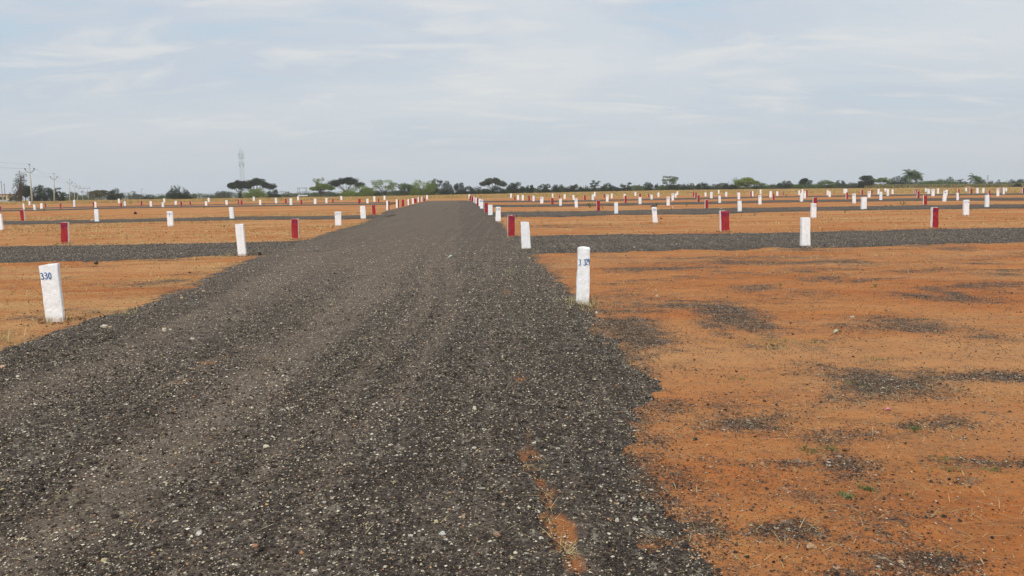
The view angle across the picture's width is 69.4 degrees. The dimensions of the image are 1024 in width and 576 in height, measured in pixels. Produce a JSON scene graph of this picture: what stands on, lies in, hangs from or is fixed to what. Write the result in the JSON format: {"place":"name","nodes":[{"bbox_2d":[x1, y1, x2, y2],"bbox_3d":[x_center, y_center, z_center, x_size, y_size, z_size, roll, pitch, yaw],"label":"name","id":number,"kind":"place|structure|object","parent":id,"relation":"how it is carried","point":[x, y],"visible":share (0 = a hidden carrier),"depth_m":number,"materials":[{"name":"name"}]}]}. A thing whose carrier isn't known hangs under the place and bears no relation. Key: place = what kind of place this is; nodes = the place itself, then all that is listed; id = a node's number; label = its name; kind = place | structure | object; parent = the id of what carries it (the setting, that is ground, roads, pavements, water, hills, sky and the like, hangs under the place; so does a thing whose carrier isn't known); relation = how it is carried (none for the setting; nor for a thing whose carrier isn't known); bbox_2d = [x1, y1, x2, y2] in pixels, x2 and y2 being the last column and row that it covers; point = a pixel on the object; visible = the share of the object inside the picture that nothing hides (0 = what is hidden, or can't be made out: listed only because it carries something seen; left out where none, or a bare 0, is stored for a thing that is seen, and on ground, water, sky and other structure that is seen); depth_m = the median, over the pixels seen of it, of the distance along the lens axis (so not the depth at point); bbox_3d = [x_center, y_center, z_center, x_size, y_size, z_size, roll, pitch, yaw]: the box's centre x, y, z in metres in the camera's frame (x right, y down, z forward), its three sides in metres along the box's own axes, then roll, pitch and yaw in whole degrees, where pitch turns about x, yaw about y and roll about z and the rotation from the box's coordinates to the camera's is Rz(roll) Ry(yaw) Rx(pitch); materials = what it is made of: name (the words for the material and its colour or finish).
{"place":"outdoors","nodes":[
{"label":"outdoors","id":0,"kind":"place"},
{"bbox_2d":[0,239,366,262],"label":"road","id":1,"kind":"structure","parent":0,"point":[139,252],"depth_m":20.60,"materials":[{"name":"gravel"}]},
{"bbox_2d":[3,215,390,224],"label":"road","id":2,"kind":"structure","parent":0,"point":[344,217],"depth_m":46.41,"materials":[{"name":"gravel"}]},
{"bbox_2d":[0,203,395,211],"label":"road","id":3,"kind":"structure","parent":0,"point":[198,206],"depth_m":81.87,"materials":[{"name":"gravel"}]},
{"bbox_2d":[2,202,395,208],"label":"road","id":4,"kind":"structure","parent":0,"point":[186,205],"depth_m":96.92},
{"bbox_2d":[238,150,246,197],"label":"lattice tower","id":5,"kind":"structure","parent":0,"point":[239,155],"depth_m":887.19,"materials":[{"name":"metal"}]},
{"bbox_2d":[0,200,717,575],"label":"road","id":6,"kind":"structure","parent":0,"point":[456,226],"depth_m":4.86,"materials":[{"name":"gravel"}]},
{"bbox_2d":[0,188,1023,575],"bbox_3d":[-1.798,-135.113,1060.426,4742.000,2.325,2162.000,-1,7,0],"label":"ground","id":7,"kind":"structure","parent":0,"point":[746,362],"depth_m":6.96,"materials":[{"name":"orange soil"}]},
{"bbox_2d":[0,214,3,229],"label":"marker stone","id":8,"kind":"object","parent":7,"relation":"on","point":[1,224],"visible":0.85,"depth_m":37.22,"materials":[{"name":"white paint"}]},
{"bbox_2d":[0,194,17,199],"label":"building","id":9,"kind":"structure","parent":7,"relation":"on","point":[6,196],"depth_m":337.07,"materials":[{"name":"beige paint"}]},
{"bbox_2d":[7,190,19,201],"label":"bush","id":10,"kind":"object","parent":7,"relation":"on","point":[10,198],"visible":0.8,"depth_m":297.16,"materials":[{"name":"green plant"}]},
{"bbox_2d":[11,171,26,201],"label":"tree","id":11,"kind":"object","parent":7,"relation":"on","point":[20,189],"visible":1,"depth_m":252.29,"materials":[{"name":"green plant"}]},
{"bbox_2d":[20,210,24,220],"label":"marker stone","id":12,"kind":"object","parent":7,"relation":"on","point":[22,214],"visible":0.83,"depth_m":48.92,"materials":[{"name":"red paint"}]},
{"bbox_2d":[16,185,34,200],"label":"tree","id":13,"kind":"object","parent":7,"relation":"on","point":[26,192],"visible":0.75,"depth_m":296.32,"materials":[{"name":"green plant"}]},
{"bbox_2d":[24,164,34,202],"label":"electric pole","id":14,"kind":"object","parent":7,"relation":"on","point":[29,172],"visible":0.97,"depth_m":158.15,"materials":[{"name":"concrete"}]},
{"bbox_2d":[29,185,44,201],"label":"tree","id":15,"kind":"object","parent":7,"relation":"on","point":[36,197],"visible":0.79,"depth_m":302.61,"materials":[{"name":"green plant"}]},
{"bbox_2d":[41,187,55,200],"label":"bush","id":16,"kind":"object","parent":7,"relation":"on","point":[49,195],"visible":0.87,"depth_m":296.81,"materials":[{"name":"green plant"}]},
{"bbox_2d":[39,263,64,321],"bbox_3d":[-5.660,0.118,9.109,0.240,0.847,0.077,-2,7,-7],"label":"marker stone","id":17,"kind":"object","parent":7,"relation":"on","point":[50,276],"visible":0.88,"depth_m":9.08,"materials":[{"name":"white paint"}]},
{"bbox_2d":[50,191,66,200],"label":"bush","id":18,"kind":"object","parent":7,"relation":"on","point":[58,197],"visible":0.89,"depth_m":293.15,"materials":[{"name":"green plant"}]},
{"bbox_2d":[60,222,69,243],"bbox_3d":[-15.370,-1.841,25.440,0.289,0.848,0.141,-2,7,-7],"label":"marker stone","id":19,"kind":"object","parent":7,"relation":"on","point":[65,237],"visible":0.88,"depth_m":25.38,"materials":[{"name":"red paint"}]},
{"bbox_2d":[65,191,78,199],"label":"bush","id":20,"kind":"object","parent":7,"relation":"on","point":[76,193],"visible":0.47,"depth_m":435.36,"materials":[{"name":"green plant"}]},
{"bbox_2d":[94,209,98,220],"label":"marker stone","id":21,"kind":"object","parent":7,"relation":"on","point":[96,213],"visible":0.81,"depth_m":45.54,"materials":[{"name":"white paint"}]},
{"bbox_2d":[89,190,106,197],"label":"bush","id":22,"kind":"object","parent":7,"relation":"on","point":[99,193],"visible":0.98,"depth_m":325.75,"materials":[{"name":"green plant"}]},
{"bbox_2d":[104,188,124,199],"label":"bush","id":23,"kind":"object","parent":7,"relation":"on","point":[111,196],"visible":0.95,"depth_m":326.41,"materials":[{"name":"green plant"}]},
{"bbox_2d":[167,211,173,226],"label":"marker stone","id":24,"kind":"object","parent":7,"relation":"on","point":[170,218],"visible":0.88,"depth_m":38.92,"materials":[{"name":"white paint"}]},
{"bbox_2d":[164,186,190,199],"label":"bush","id":25,"kind":"object","parent":7,"relation":"on","point":[176,194],"visible":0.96,"depth_m":326.06,"materials":[{"name":"green plant"}]},
{"bbox_2d":[214,190,231,197],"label":"bush","id":26,"kind":"object","parent":7,"relation":"on","point":[221,193],"visible":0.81,"depth_m":416.18,"materials":[{"name":"green plant"}]},
{"bbox_2d":[229,207,233,218],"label":"marker stone","id":27,"kind":"object","parent":7,"relation":"on","point":[231,212],"visible":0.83,"depth_m":47.09,"materials":[{"name":"white paint"}]},
{"bbox_2d":[227,180,251,193],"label":"tree","id":28,"kind":"object","parent":7,"relation":"on","point":[236,184],"visible":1,"depth_m":395.37,"materials":[{"name":"green plant"}]},
{"bbox_2d":[235,224,246,255],"bbox_3d":[-6.925,-1.167,18.909,0.238,0.945,0.120,-1,7,-5],"label":"marker stone","id":29,"kind":"object","parent":7,"relation":"on","point":[240,238],"visible":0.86,"depth_m":18.85,"materials":[{"name":"white paint"}]},
{"bbox_2d":[242,187,267,197],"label":"bush","id":30,"kind":"object","parent":7,"relation":"on","point":[252,193],"visible":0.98,"depth_m":391.06,"materials":[{"name":"green plant"}]},
{"bbox_2d":[237,178,277,192],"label":"tree","id":31,"kind":"object","parent":7,"relation":"on","point":[256,182],"visible":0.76,"depth_m":403.20,"materials":[{"name":"green plant"}]},
{"bbox_2d":[267,189,281,197],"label":"tree","id":32,"kind":"object","parent":7,"relation":"on","point":[271,194],"visible":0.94,"depth_m":396.34,"materials":[{"name":"green plant"}]},
{"bbox_2d":[291,219,298,238],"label":"marker stone","id":33,"kind":"object","parent":7,"relation":"on","point":[295,228],"visible":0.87,"depth_m":26.00,"materials":[{"name":"red paint"}]},
{"bbox_2d":[313,177,327,196],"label":"tree","id":34,"kind":"object","parent":7,"relation":"on","point":[317,181],"visible":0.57,"depth_m":399.46,"materials":[{"name":"green plant"}]},
{"bbox_2d":[309,183,335,196],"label":"tree","id":35,"kind":"object","parent":7,"relation":"on","point":[323,187],"visible":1,"depth_m":390.35,"materials":[{"name":"green plant"}]},
{"bbox_2d":[335,212,341,225],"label":"marker stone","id":36,"kind":"object","parent":7,"relation":"on","point":[338,221],"visible":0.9,"depth_m":36.95,"materials":[{"name":"white paint"}]},
{"bbox_2d":[328,177,364,190],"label":"tree","id":37,"kind":"object","parent":7,"relation":"on","point":[350,181],"visible":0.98,"depth_m":397.56,"materials":[{"name":"green plant"}]},
{"bbox_2d":[339,184,376,196],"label":"bush","id":38,"kind":"object","parent":7,"relation":"on","point":[365,192],"visible":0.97,"depth_m":386.55,"materials":[{"name":"green plant"}]},
{"bbox_2d":[360,206,365,218],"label":"marker stone","id":39,"kind":"object","parent":7,"relation":"on","point":[362,212],"visible":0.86,"depth_m":45.43,"materials":[{"name":"white paint"}]},
{"bbox_2d":[371,179,396,195],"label":"tree","id":40,"kind":"object","parent":7,"relation":"on","point":[388,187],"visible":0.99,"depth_m":391.52,"materials":[{"name":"green plant"}]},
{"bbox_2d":[390,183,413,195],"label":"bush","id":41,"kind":"object","parent":7,"relation":"on","point":[405,187],"visible":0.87,"depth_m":393.17,"materials":[{"name":"green plant"}]},
{"bbox_2d":[408,179,438,195],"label":"tree","id":42,"kind":"object","parent":7,"relation":"on","point":[428,189],"visible":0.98,"depth_m":390.83,"materials":[{"name":"green plant"}]},
{"bbox_2d":[432,179,442,192],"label":"tree","id":43,"kind":"object","parent":7,"relation":"on","point":[438,181],"visible":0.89,"depth_m":395.44,"materials":[{"name":"green plant"}]},
{"bbox_2d":[440,181,453,194],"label":"tree","id":44,"kind":"object","parent":7,"relation":"on","point":[445,186],"visible":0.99,"depth_m":395.38,"materials":[{"name":"green plant"}]},
{"bbox_2d":[451,182,465,194],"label":"tree","id":45,"kind":"object","parent":7,"relation":"on","point":[458,188],"visible":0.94,"depth_m":395.59,"materials":[{"name":"green plant"}]},
{"bbox_2d":[464,186,472,194],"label":"tree","id":46,"kind":"object","parent":7,"relation":"on","point":[469,188],"visible":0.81,"depth_m":399.75,"materials":[{"name":"green plant"}]},
{"bbox_2d":[470,186,481,193],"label":"bush","id":47,"kind":"object","parent":7,"relation":"on","point":[476,190],"visible":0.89,"depth_m":399.89,"materials":[{"name":"green plant"}]},
{"bbox_2d":[488,205,492,214],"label":"marker stone","id":48,"kind":"object","parent":7,"relation":"on","point":[490,210],"visible":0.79,"depth_m":47.08,"materials":[{"name":"white paint"}]},
{"bbox_2d":[479,177,506,189],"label":"tree","id":49,"kind":"object","parent":7,"relation":"on","point":[495,181],"visible":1,"depth_m":395.01,"materials":[{"name":"green plant"}]},
{"bbox_2d":[479,186,507,193],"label":"bush","id":50,"kind":"object","parent":7,"relation":"on","point":[491,191],"visible":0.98,"depth_m":391.00,"materials":[{"name":"green plant"}]},
{"bbox_2d":[495,207,500,221],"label":"marker stone","id":51,"kind":"object","parent":7,"relation":"on","point":[498,214],"visible":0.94,"depth_m":39.52,"materials":[{"name":"white paint"}]},
{"bbox_2d":[19,195,995,326],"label":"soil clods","id":52,"kind":"object","parent":7,"relation":"on","point":[43,318],"visible":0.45,"depth_m":9.41,"materials":[{"name":"soil"}]},
{"bbox_2d":[507,215,514,236],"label":"marker stone","id":53,"kind":"object","parent":7,"relation":"on","point":[511,225],"visible":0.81,"depth_m":25.49,"materials":[{"name":"red paint"}]},
{"bbox_2d":[0,187,1023,204],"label":"tall dry grass","id":54,"kind":"structure","parent":7,"relation":"on","point":[785,191],"depth_m":184.76,"materials":[{"name":"plant"}]},
{"bbox_2d":[32,196,999,324],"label":"grass wisps","id":55,"kind":"object","parent":7,"relation":"on","point":[301,238],"depth_m":9.37,"materials":[{"name":"plant"}]},
{"bbox_2d":[506,182,525,193],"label":"tree","id":56,"kind":"object","parent":7,"relation":"on","point":[513,188],"visible":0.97,"depth_m":395.94,"materials":[{"name":"green plant"}]},
{"bbox_2d":[23,182,1009,199],"bbox_3d":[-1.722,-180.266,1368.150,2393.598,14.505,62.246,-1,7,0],"label":"distant woodland","id":57,"kind":"object","parent":7,"relation":"on","point":[327,192],"visible":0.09,"depth_m":1360.15,"materials":[{"name":"green plant"}]},
{"bbox_2d":[520,222,530,248],"bbox_3d":[0.367,-1.338,19.780,0.269,0.870,0.134,-2,7,-7],"label":"marker stone","id":58,"kind":"object","parent":7,"relation":"on","point":[525,237],"visible":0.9,"depth_m":19.71,"materials":[{"name":"white paint"}]},
{"bbox_2d":[525,185,534,192],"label":"tree","id":59,"kind":"object","parent":7,"relation":"on","point":[531,189],"visible":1,"depth_m":396.09,"materials":[{"name":"green plant"}]},
{"bbox_2d":[64,181,1023,199],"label":"scrub","id":60,"kind":"object","parent":7,"relation":"on","point":[329,193],"visible":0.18,"depth_m":412.41,"materials":[{"name":"green plant"}]},
{"bbox_2d":[537,184,552,192],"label":"tree","id":61,"kind":"object","parent":7,"relation":"on","point":[545,189],"visible":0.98,"depth_m":395.60,"materials":[{"name":"green plant"}]},
{"bbox_2d":[551,184,564,192],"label":"tree","id":62,"kind":"object","parent":7,"relation":"on","point":[554,188],"visible":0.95,"depth_m":397.86,"materials":[{"name":"green plant"}]},
{"bbox_2d":[563,186,575,192],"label":"bush","id":63,"kind":"object","parent":7,"relation":"on","point":[566,189],"visible":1,"depth_m":396.02,"materials":[{"name":"green plant"}]},
{"bbox_2d":[576,246,589,304],"bbox_3d":[0.948,-0.102,9.890,0.190,0.911,0.107,-1,7,-2],"label":"marker stone","id":64,"kind":"object","parent":7,"relation":"on","point":[583,275],"visible":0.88,"depth_m":9.84,"materials":[{"name":"white paint"}]},
{"bbox_2d":[578,185,590,191],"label":"bush","id":65,"kind":"object","parent":7,"relation":"on","point":[586,188],"visible":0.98,"depth_m":396.31,"materials":[{"name":"green plant"}]},
{"bbox_2d":[600,182,614,191],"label":"tree","id":66,"kind":"object","parent":7,"relation":"on","point":[602,188],"visible":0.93,"depth_m":395.59,"materials":[{"name":"green plant"}]},
{"bbox_2d":[643,182,653,190],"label":"bush","id":67,"kind":"object","parent":7,"relation":"on","point":[648,186],"visible":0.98,"depth_m":395.80,"materials":[{"name":"green plant"}]},
{"bbox_2d":[651,207,657,222],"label":"marker stone","id":68,"kind":"object","parent":7,"relation":"on","point":[654,215],"visible":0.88,"depth_m":35.56,"materials":[{"name":"white paint"}]},
{"bbox_2d":[662,176,678,188],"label":"tree","id":69,"kind":"object","parent":7,"relation":"on","point":[673,179],"visible":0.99,"depth_m":395.46,"materials":[{"name":"green plant"}]},
{"bbox_2d":[666,184,679,189],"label":"bush","id":70,"kind":"object","parent":7,"relation":"on","point":[673,187],"visible":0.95,"depth_m":392.08,"materials":[{"name":"green plant"}]},
{"bbox_2d":[682,183,694,189],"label":"bush","id":71,"kind":"object","parent":7,"relation":"on","point":[685,188],"visible":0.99,"depth_m":396.24,"materials":[{"name":"green plant"}]},
{"bbox_2d":[696,182,710,189],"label":"bush","id":72,"kind":"object","parent":7,"relation":"on","point":[703,185],"visible":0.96,"depth_m":395.77,"materials":[{"name":"green plant"}]},
{"bbox_2d":[719,211,729,231],"bbox_3d":[7.849,-2.410,27.310,0.374,0.891,0.181,-1,7,-5],"label":"marker stone","id":73,"kind":"object","parent":7,"relation":"on","point":[724,220],"visible":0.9,"depth_m":27.23,"materials":[{"name":"red paint"}]},
{"bbox_2d":[722,182,737,189],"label":"bush","id":74,"kind":"object","parent":7,"relation":"on","point":[730,186],"visible":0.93,"depth_m":398.01,"materials":[{"name":"green plant"}]},
{"bbox_2d":[737,201,741,210],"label":"marker stone","id":75,"kind":"object","parent":7,"relation":"on","point":[739,205],"visible":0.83,"depth_m":47.80,"materials":[{"name":"white paint"}]},
{"bbox_2d":[733,177,759,187],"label":"tree","id":76,"kind":"object","parent":7,"relation":"on","point":[745,182],"visible":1,"depth_m":391.57,"materials":[{"name":"green plant"}]},
{"bbox_2d":[751,183,769,188],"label":"bush","id":77,"kind":"object","parent":7,"relation":"on","point":[762,186],"visible":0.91,"depth_m":394.39,"materials":[{"name":"green plant"}]},
{"bbox_2d":[777,180,794,188],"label":"tree","id":78,"kind":"object","parent":7,"relation":"on","point":[784,186],"visible":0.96,"depth_m":397.77,"materials":[{"name":"green plant"}]},
{"bbox_2d":[800,217,810,245],"bbox_3d":[7.694,-1.403,19.399,0.270,0.902,0.133,-1,7,-4],"label":"marker stone","id":79,"kind":"object","parent":7,"relation":"on","point":[804,231],"visible":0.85,"depth_m":19.34,"materials":[{"name":"white paint"}]},
{"bbox_2d":[791,184,819,188],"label":"bush","id":80,"kind":"object","parent":7,"relation":"on","point":[801,186],"visible":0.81,"depth_m":390.89,"materials":[{"name":"green plant"}]},
{"bbox_2d":[798,178,812,185],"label":"bush","id":81,"kind":"object","parent":7,"relation":"on","point":[803,181],"visible":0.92,"depth_m":405.20,"materials":[{"name":"green plant"}]},
{"bbox_2d":[806,542,816,548],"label":"stone","id":82,"kind":"object","parent":7,"relation":"on","point":[810,545],"visible":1,"depth_m":3.09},
{"bbox_2d":[810,203,816,217],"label":"marker stone","id":83,"kind":"object","parent":7,"relation":"on","point":[813,211],"visible":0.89,"depth_m":38.81,"materials":[{"name":"white paint"}]},
{"bbox_2d":[815,180,839,188],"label":"bush","id":84,"kind":"object","parent":7,"relation":"on","point":[828,185],"visible":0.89,"depth_m":395.35,"materials":[{"name":"green plant"}]},
{"bbox_2d":[838,182,857,187],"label":"bush","id":85,"kind":"object","parent":7,"relation":"on","point":[851,185],"visible":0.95,"depth_m":393.33,"materials":[{"name":"green plant"}]},
{"bbox_2d":[861,197,866,208],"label":"marker stone","id":86,"kind":"object","parent":7,"relation":"on","point":[863,202],"visible":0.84,"depth_m":48.86,"materials":[{"name":"white paint"}]},
{"bbox_2d":[859,175,874,185],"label":"tree","id":87,"kind":"object","parent":7,"relation":"on","point":[865,178],"visible":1,"depth_m":393.08,"materials":[{"name":"green plant"}]},
{"bbox_2d":[871,177,892,184],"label":"bush","id":88,"kind":"object","parent":7,"relation":"on","point":[882,180],"visible":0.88,"depth_m":425.15,"materials":[{"name":"green plant"}]},
{"bbox_2d":[889,175,912,184],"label":"tree","id":89,"kind":"object","parent":7,"relation":"on","point":[899,182],"visible":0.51,"depth_m":426.24,"materials":[{"name":"green plant"}]},
{"bbox_2d":[902,169,920,183],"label":"palm tree","id":90,"kind":"object","parent":7,"relation":"on","point":[909,175],"visible":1,"depth_m":414.19,"materials":[{"name":"green plant"}]},
{"bbox_2d":[910,170,924,183],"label":"palm tree","id":91,"kind":"object","parent":7,"relation":"on","point":[919,177],"visible":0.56,"depth_m":418.18,"materials":[{"name":"green plant"}]},
{"bbox_2d":[910,180,937,184],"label":"bush","id":92,"kind":"object","parent":7,"relation":"on","point":[929,182],"visible":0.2,"depth_m":427.28,"materials":[{"name":"green plant"}]},
{"bbox_2d":[930,207,938,228],"bbox_3d":[15.778,-2.562,27.605,0.277,0.908,0.137,-1,7,-5],"label":"marker stone","id":93,"kind":"object","parent":7,"relation":"on","point":[934,222],"visible":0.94,"depth_m":27.55,"materials":[{"name":"red paint"}]},
{"bbox_2d":[864,183,1023,187],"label":"crop field","id":94,"kind":"structure","parent":7,"relation":"on","point":[991,185],"depth_m":392.47,"materials":[{"name":"plant"}]},
{"bbox_2d":[942,191,946,201],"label":"marker stone","id":95,"kind":"object","parent":7,"relation":"on","point":[944,198],"visible":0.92,"depth_m":63.21,"materials":[{"name":"white paint"}]},
{"bbox_2d":[936,178,959,183],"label":"bush","id":96,"kind":"object","parent":7,"relation":"on","point":[944,181],"visible":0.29,"depth_m":431.42,"materials":[{"name":"green plant"}]},
{"bbox_2d":[963,200,968,215],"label":"marker stone","id":97,"kind":"object","parent":7,"relation":"on","point":[965,207],"visible":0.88,"depth_m":39.55,"materials":[{"name":"white paint"}]},
{"bbox_2d":[967,173,982,183],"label":"tree","id":98,"kind":"object","parent":7,"relation":"on","point":[978,179],"visible":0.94,"depth_m":428.20,"materials":[{"name":"green plant"}]},
{"bbox_2d":[984,195,988,206],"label":"marker stone","id":99,"kind":"object","parent":7,"relation":"on","point":[986,202],"visible":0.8,"depth_m":49.37,"materials":[{"name":"white paint"}]},
{"bbox_2d":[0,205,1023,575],"bbox_3d":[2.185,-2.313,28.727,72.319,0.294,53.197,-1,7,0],"label":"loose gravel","id":100,"kind":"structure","parent":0,"point":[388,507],"depth_m":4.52,"materials":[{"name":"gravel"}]},
{"bbox_2d":[0,0,1023,199],"label":"sky","id":101,"kind":"structure","parent":0,"point":[154,97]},
{"bbox_2d":[463,193,1023,202],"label":"road","id":102,"kind":"structure","parent":0,"point":[755,197],"depth_m":97.01,"materials":[{"name":"gravel"}]},
{"bbox_2d":[476,197,1023,206],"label":"road","id":103,"kind":"structure","parent":0,"point":[789,201],"depth_m":66.92,"materials":[{"name":"gravel"}]},
{"bbox_2d":[481,204,1023,216],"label":"road","id":104,"kind":"structure","parent":0,"point":[701,211],"depth_m":49.02,"materials":[{"name":"gravel"}]},
{"bbox_2d":[510,228,1023,253],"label":"road","id":105,"kind":"structure","parent":0,"point":[714,238],"depth_m":21.76,"materials":[{"name":"gravel"}]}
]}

